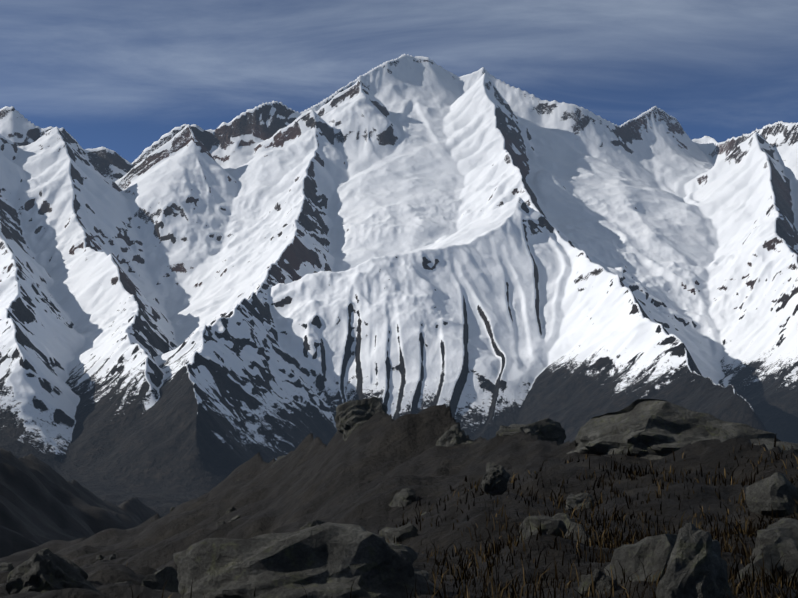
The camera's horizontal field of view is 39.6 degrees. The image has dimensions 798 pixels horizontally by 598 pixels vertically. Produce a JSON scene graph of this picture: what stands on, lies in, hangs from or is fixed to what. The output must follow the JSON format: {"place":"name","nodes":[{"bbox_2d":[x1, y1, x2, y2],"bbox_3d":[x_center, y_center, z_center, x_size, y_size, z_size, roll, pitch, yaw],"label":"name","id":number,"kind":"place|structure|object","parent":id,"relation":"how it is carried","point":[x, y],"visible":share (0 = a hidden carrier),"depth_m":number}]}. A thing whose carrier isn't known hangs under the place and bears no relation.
{"place":"outdoors","nodes":[
{"label":"outdoors","id":0,"kind":"place"},
{"bbox_2d":[0,54,797,597],"bbox_3d":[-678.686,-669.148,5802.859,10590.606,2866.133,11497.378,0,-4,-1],"label":"mountain terrain","id":1,"kind":"structure","parent":0,"point":[196,322],"depth_m":4610.03},
{"bbox_2d":[0,562,13,570],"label":"stone","id":2,"kind":"object","parent":1,"relation":"on","point":[4,566],"visible":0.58,"depth_m":32.68},
{"bbox_2d":[6,548,100,594],"bbox_3d":[-2.821,2.469,9.129,0.710,0.806,0.670,0,-4,-1],"label":"boulder","id":3,"kind":"object","parent":1,"relation":"on","point":[44,570],"visible":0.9,"depth_m":8.95},
{"bbox_2d":[59,556,87,579],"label":"stone","id":4,"kind":"object","parent":1,"relation":"on","point":[84,574],"visible":0.21,"depth_m":15.69},
{"bbox_2d":[96,554,104,559],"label":"stone","id":5,"kind":"object","parent":1,"relation":"on","point":[100,557],"visible":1,"depth_m":44.39},
{"bbox_2d":[109,554,115,559],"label":"stone","id":6,"kind":"object","parent":1,"relation":"on","point":[112,556],"visible":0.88,"depth_m":45.58},
{"bbox_2d":[141,567,178,591],"bbox_3d":[-2.512,3.137,11.875,0.535,0.555,0.441,0,-4,-1],"label":"stone","id":7,"kind":"object","parent":1,"relation":"on","point":[157,580],"visible":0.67,"depth_m":11.75},
{"bbox_2d":[225,507,235,513],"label":"stone","id":8,"kind":"object","parent":1,"relation":"on","point":[229,510],"visible":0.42,"depth_m":54.25},
{"bbox_2d":[229,515,239,521],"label":"stone","id":9,"kind":"object","parent":1,"relation":"on","point":[235,517],"visible":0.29,"depth_m":50.51},
{"bbox_2d":[173,522,440,597],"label":"boulder","id":10,"kind":"object","parent":1,"relation":"on","point":[330,560],"visible":0.96,"depth_m":8.24},
{"bbox_2d":[300,519,324,529],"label":"rock","id":11,"kind":"object","parent":1,"relation":"on","point":[313,523],"visible":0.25,"depth_m":9.92},
{"bbox_2d":[335,397,386,440],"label":"boulder","id":12,"kind":"object","parent":1,"relation":"on","point":[351,416],"visible":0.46,"depth_m":46.10},
{"bbox_2d":[378,523,417,542],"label":"stone","id":13,"kind":"object","parent":1,"relation":"on","point":[406,531],"visible":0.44,"depth_m":15.41},
{"bbox_2d":[389,488,416,506],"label":"stone","id":14,"kind":"object","parent":1,"relation":"on","point":[406,497],"visible":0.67,"depth_m":21.73},
{"bbox_2d":[436,424,472,446],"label":"boulder","id":15,"kind":"object","parent":1,"relation":"on","point":[454,435],"visible":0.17,"depth_m":29.99},
{"bbox_2d":[126,433,797,597],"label":"dry grass tufts","id":16,"kind":"object","parent":1,"relation":"on","point":[751,532],"visible":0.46,"depth_m":11.80},
{"bbox_2d":[481,462,510,495],"bbox_3d":[1.388,2.585,15.914,0.441,0.483,0.358,-1,-4,13],"label":"boulder","id":17,"kind":"object","parent":1,"relation":"on","point":[496,477],"visible":1,"depth_m":15.81},
{"bbox_2d":[496,418,565,444],"bbox_3d":[3.285,3.748,28.095,1.926,1.454,1.495,0,-4,-1],"label":"boulder","id":18,"kind":"object","parent":1,"relation":"on","point":[548,429],"visible":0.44,"depth_m":27.84},
{"bbox_2d":[516,516,566,543],"bbox_3d":[1.512,2.462,11.679,0.425,0.377,0.525,2,-4,-28],"label":"stone","id":19,"kind":"object","parent":1,"relation":"on","point":[551,525],"visible":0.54,"depth_m":11.53},
{"bbox_2d":[553,513,596,545],"bbox_3d":[1.849,2.738,12.320,0.722,0.688,0.594,-2,-5,32],"label":"stone","id":20,"kind":"object","parent":1,"relation":"on","point":[565,519],"visible":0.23,"depth_m":12.27},
{"bbox_2d":[565,493,593,510],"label":"stone","id":21,"kind":"object","parent":1,"relation":"on","point":[573,500],"visible":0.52,"depth_m":16.89},
{"bbox_2d":[578,568,616,594],"bbox_3d":[1.419,2.072,7.825,0.250,0.360,0.272,3,-5,-38],"label":"boulder","id":22,"kind":"object","parent":1,"relation":"on","point":[599,583],"visible":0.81,"depth_m":7.76},
{"bbox_2d":[604,534,677,582],"bbox_3d":[2.032,2.238,8.978,0.688,0.715,0.640,0,-4,-1],"label":"stone","id":23,"kind":"object","parent":1,"relation":"on","point":[653,553],"visible":0.5,"depth_m":8.82},
{"bbox_2d":[566,399,797,459],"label":"boulder","id":24,"kind":"object","parent":1,"relation":"on","point":[653,429],"visible":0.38,"depth_m":22.30},
{"bbox_2d":[656,523,732,597],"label":"boulder","id":25,"kind":"object","parent":1,"relation":"on","point":[696,566],"visible":1,"depth_m":6.65},
{"bbox_2d":[737,536,797,581],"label":"stone","id":26,"kind":"object","parent":1,"relation":"on","point":[779,547],"visible":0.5,"depth_m":8.96},
{"bbox_2d":[746,472,797,516],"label":"stone","id":27,"kind":"object","parent":1,"relation":"on","point":[778,491],"visible":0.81,"depth_m":14.04},
{"bbox_2d":[750,518,797,561],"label":"stone","id":28,"kind":"object","parent":1,"relation":"on","point":[775,531],"visible":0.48,"depth_m":10.35},
{"bbox_2d":[0,0,797,162],"label":"sky","id":29,"kind":"structure","parent":0,"point":[118,76]}
]}

